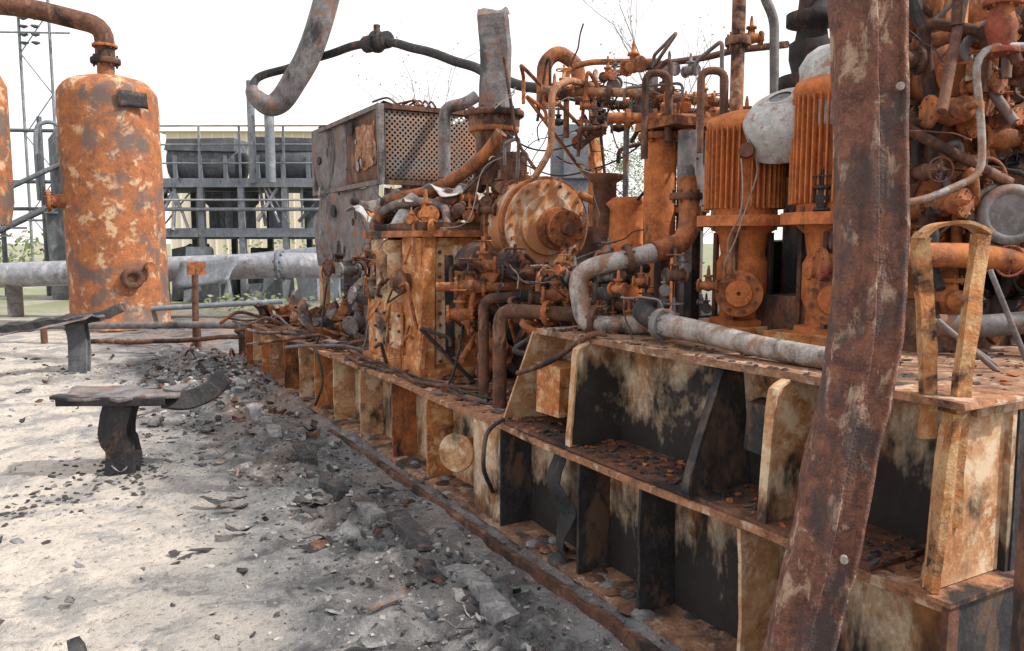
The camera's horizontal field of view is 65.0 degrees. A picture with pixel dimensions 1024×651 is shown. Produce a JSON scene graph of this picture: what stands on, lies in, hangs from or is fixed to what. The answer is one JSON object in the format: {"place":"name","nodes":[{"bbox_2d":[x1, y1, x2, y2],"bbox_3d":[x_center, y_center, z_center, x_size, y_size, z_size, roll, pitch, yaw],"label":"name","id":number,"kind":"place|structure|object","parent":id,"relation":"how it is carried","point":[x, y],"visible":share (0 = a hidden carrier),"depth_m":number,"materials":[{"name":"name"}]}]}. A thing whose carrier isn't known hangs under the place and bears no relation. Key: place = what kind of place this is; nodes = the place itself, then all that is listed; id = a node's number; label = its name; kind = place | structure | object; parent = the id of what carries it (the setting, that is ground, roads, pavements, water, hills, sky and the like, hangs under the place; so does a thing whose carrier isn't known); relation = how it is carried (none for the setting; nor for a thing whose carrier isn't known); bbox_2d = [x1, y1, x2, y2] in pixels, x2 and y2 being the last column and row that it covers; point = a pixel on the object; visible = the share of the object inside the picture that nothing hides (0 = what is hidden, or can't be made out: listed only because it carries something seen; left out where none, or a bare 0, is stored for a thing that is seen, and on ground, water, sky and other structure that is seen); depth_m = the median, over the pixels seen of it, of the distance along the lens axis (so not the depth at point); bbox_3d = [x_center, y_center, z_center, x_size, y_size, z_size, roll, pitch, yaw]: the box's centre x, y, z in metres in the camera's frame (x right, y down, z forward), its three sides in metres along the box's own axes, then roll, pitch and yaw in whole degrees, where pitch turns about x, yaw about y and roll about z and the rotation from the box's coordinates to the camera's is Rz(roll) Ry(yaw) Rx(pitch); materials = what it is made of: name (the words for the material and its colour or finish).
{"place":"outdoors","nodes":[
{"label":"outdoors","id":0,"kind":"place"},
{"bbox_2d":[160,117,491,256],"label":"industrial building","id":1,"kind":"structure","parent":0,"point":[216,245],"depth_m":71.37,"materials":[{"name":"beige metal"}]},
{"bbox_2d":[0,244,720,650],"bbox_3d":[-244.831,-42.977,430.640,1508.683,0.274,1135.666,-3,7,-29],"label":"ground","id":2,"kind":"structure","parent":0,"point":[102,612],"depth_m":4.35,"materials":[{"name":"grey concrete"}]},
{"bbox_2d":[0,76,14,225],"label":"separator tank","id":3,"kind":"object","parent":2,"relation":"on","point":[7,202],"visible":1,"depth_m":13.91,"materials":[{"name":"orange metal"}]},
{"bbox_2d":[0,116,68,299],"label":"access platform","id":4,"kind":"structure","parent":2,"relation":"on","point":[52,221],"depth_m":22.52,"materials":[{"name":"grey metal"}]},
{"bbox_2d":[0,0,69,261],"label":"power pylon","id":5,"kind":"object","parent":2,"relation":"on","point":[25,34],"visible":0.52,"depth_m":40.21,"materials":[{"name":"grey metal"}]},
{"bbox_2d":[0,304,124,372],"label":"collapsed rack","id":6,"kind":"object","parent":2,"relation":"on","point":[78,344],"visible":0.98,"depth_m":10.01,"materials":[{"name":"metal"}]},
{"bbox_2d":[0,0,171,331],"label":"pressure vessel","id":7,"kind":"object","parent":2,"relation":"on","point":[110,200],"visible":0.92,"depth_m":14.45,"materials":[{"name":"metal"}]},
{"bbox_2d":[0,262,245,360],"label":"ground pipe","id":8,"kind":"object","parent":2,"relation":"on","point":[195,270],"visible":0.75,"depth_m":12.21,"materials":[{"name":"brown metal"}]},
{"bbox_2d":[49,371,231,475],"bbox_3d":[-2.572,0.705,5.724,1.122,0.743,0.561,0,6,-3],"label":"steel stand","id":9,"kind":"object","parent":2,"relation":"on","point":[119,443],"visible":0.98,"depth_m":5.58,"materials":[{"name":"grey metal"}]},
{"bbox_2d":[0,248,343,316],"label":"pipeline","id":10,"kind":"object","parent":2,"relation":"on","point":[281,265],"visible":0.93,"depth_m":16.94,"materials":[{"name":"grey metal"}]},
{"bbox_2d":[160,80,350,302],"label":"process platform","id":11,"kind":"structure","parent":2,"relation":"on","point":[212,173],"depth_m":22.03,"materials":[{"name":"grey metal"}]},
{"bbox_2d":[0,352,541,650],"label":"scrap metal","id":12,"kind":"object","parent":2,"relation":"on","point":[433,572],"visible":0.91,"depth_m":4.36,"materials":[{"name":"grey metal"}]},
{"bbox_2d":[0,343,663,650],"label":"rubble","id":13,"kind":"object","parent":2,"relation":"on","point":[461,596],"visible":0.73,"depth_m":5.02,"materials":[{"name":"grey stone"}]},
{"bbox_2d":[0,230,704,313],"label":"shrubs","id":14,"kind":"object","parent":2,"relation":"on","point":[28,246],"visible":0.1,"depth_m":31.43,"materials":[{"name":"green plant"}]},
{"bbox_2d":[346,21,516,106],"bbox_3d":[-2.864,-6.719,31.790,6.332,10.044,5.684,-3,7,-29],"label":"bare tree","id":15,"kind":"object","parent":2,"relation":"on","point":[413,89],"visible":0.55,"depth_m":30.50,"materials":[{"name":"brown plant"}]},
{"bbox_2d":[219,371,661,650],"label":"concrete kerb","id":16,"kind":"structure","parent":2,"relation":"on","point":[486,592],"depth_m":4.08,"materials":[{"name":"grey concrete"}]},
{"bbox_2d":[420,97,541,197],"bbox_3d":[-1.804,-6.564,35.817,6.722,8.916,5.057,-3,7,-29],"label":"bare tree","id":17,"kind":"object","parent":2,"relation":"on","point":[522,138],"visible":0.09,"depth_m":35.57,"materials":[{"name":"brown plant"}]},
{"bbox_2d":[550,124,587,217],"bbox_3d":[0.690,-0.792,9.119,0.500,2.900,0.355,0,6,-1],"label":"control cabinet","id":18,"kind":"object","parent":2,"relation":"on","point":[576,183],"visible":0.06,"depth_m":8.86,"materials":[{"name":"grey metal"}]},
{"bbox_2d":[245,318,1023,650],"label":"steel skid","id":19,"kind":"object","parent":2,"relation":"on","point":[695,564],"visible":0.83,"depth_m":3.37,"materials":[{"name":"beige paint"}]},
{"bbox_2d":[312,97,476,346],"bbox_3d":[-1.447,-1.195,9.117,1.950,2.520,3.445,-3,7,-29],"label":"cooler cabinet","id":20,"kind":"object","parent":19,"relation":"on","point":[383,142],"visible":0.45,"depth_m":8.69,"materials":[{"name":"grey metal"}]},
{"bbox_2d":[344,128,506,377],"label":"engine block","id":21,"kind":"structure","parent":19,"relation":"on","point":[407,302],"depth_m":6.04,"materials":[{"name":"beige paint"}]},
{"bbox_2d":[439,6,523,186],"bbox_3d":[-0.272,-1.855,6.804,0.480,1.395,1.539,-1,6,-14],"label":"exhaust stack","id":22,"kind":"object","parent":21,"relation":"on","point":[495,47],"visible":0.91,"depth_m":6.17,"materials":[{"name":"grey metal"}]},
{"bbox_2d":[451,151,605,377],"bbox_3d":[0.081,-0.442,6.016,0.815,1.697,1.230,-4,7,-37],"label":"compressor cylinder","id":23,"kind":"object","parent":19,"relation":"on","point":[542,219],"visible":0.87,"depth_m":5.67,"materials":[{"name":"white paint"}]},
{"bbox_2d":[419,129,825,493],"bbox_3d":[0.533,-0.176,5.643,2.700,2.011,5.778,-3,7,-29],"label":"bent pipe","id":24,"kind":"object","parent":19,"relation":"on","point":[588,286],"visible":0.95,"depth_m":4.36,"materials":[{"name":"grey metal"}]},
{"bbox_2d":[221,276,1023,573],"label":"deck debris","id":25,"kind":"object","parent":19,"relation":"on","point":[324,320],"visible":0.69,"depth_m":6.59,"materials":[{"name":"brown metal"}]},
{"bbox_2d":[502,0,829,314],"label":"pipe manifold","id":26,"kind":"object","parent":19,"relation":"on","point":[662,120],"visible":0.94,"depth_m":5.00,"materials":[{"name":"orange metal"}]},
{"bbox_2d":[245,0,575,115],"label":"bent overhead pipe","id":27,"kind":"object","parent":26,"relation":"attached to","point":[297,73],"visible":0.91,"depth_m":9.86,"materials":[{"name":"grey metal"}]},
{"bbox_2d":[321,23,1023,346],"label":"loose wiring","id":28,"kind":"object","parent":19,"relation":"on","point":[546,280],"visible":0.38,"depth_m":5.11,"materials":[{"name":"metal"}]},
{"bbox_2d":[697,109,791,333],"bbox_3d":[1.208,-0.535,4.150,0.565,1.119,0.556,-3,7,-29],"label":"pump motor","id":29,"kind":"object","parent":19,"relation":"on","point":[737,299],"visible":0.86,"depth_m":3.97,"materials":[{"name":"metal"}]},
{"bbox_2d":[743,90,794,162],"bbox_3d":[1.323,-0.953,3.852,0.410,0.354,0.404,-3,7,-29],"label":"fan hood","id":30,"kind":"object","parent":29,"relation":"attached to","point":[768,126],"visible":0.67,"depth_m":3.74,"materials":[{"name":"metal"}]},
{"bbox_2d":[763,43,832,345],"bbox_3d":[1.503,-0.604,3.721,0.565,1.343,0.556,-3,7,-29],"label":"pump motor","id":31,"kind":"object","parent":19,"relation":"on","point":[811,151],"visible":0.33,"depth_m":3.58,"materials":[{"name":"metal"}]},
{"bbox_2d":[757,0,1023,371],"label":"valve skid machinery","id":32,"kind":"object","parent":19,"relation":"on","point":[964,87],"visible":0.62,"depth_m":3.20,"materials":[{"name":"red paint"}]},
{"bbox_2d":[894,222,1023,594],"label":"angle iron frame","id":33,"kind":"object","parent":19,"relation":"on","point":[958,395],"visible":0.98,"depth_m":2.25,"materials":[{"name":"brown metal"}]},
{"bbox_2d":[602,125,676,231],"bbox_3d":[3.329,-2.806,19.809,3.344,4.712,4.324,-5,8,-41],"label":"leafy tree","id":34,"kind":"object","parent":2,"relation":"on","point":[617,168],"visible":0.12,"depth_m":19.92,"materials":[{"name":"green plant"}]},
{"bbox_2d":[583,0,724,107],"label":"bare tree","id":35,"kind":"object","parent":2,"relation":"on","point":[633,38],"visible":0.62,"depth_m":25.05,"materials":[{"name":"brown plant"}]},
{"bbox_2d":[604,124,712,236],"bbox_3d":[3.147,-1.918,14.474,2.955,4.044,2.718,3,7,27],"label":"leafy tree","id":36,"kind":"object","parent":2,"relation":"on","point":[635,158],"visible":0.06,"depth_m":14.53,"materials":[{"name":"green plant"}]},
{"bbox_2d":[763,0,910,650],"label":"leaning steel column","id":37,"kind":"structure","parent":2,"relation":"on","point":[870,94],"depth_m":2.16,"materials":[{"name":"brown metal"}]},
{"bbox_2d":[1010,440,1023,650],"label":"channel post","id":38,"kind":"object","parent":2,"relation":"on","point":[1017,633],"visible":1,"depth_m":1.93,"materials":[{"name":"brown metal"}]},
{"bbox_2d":[0,0,828,243],"label":"sky","id":39,"kind":"structure","parent":0,"point":[198,57],"materials":[{"name":"white"}]}
]}

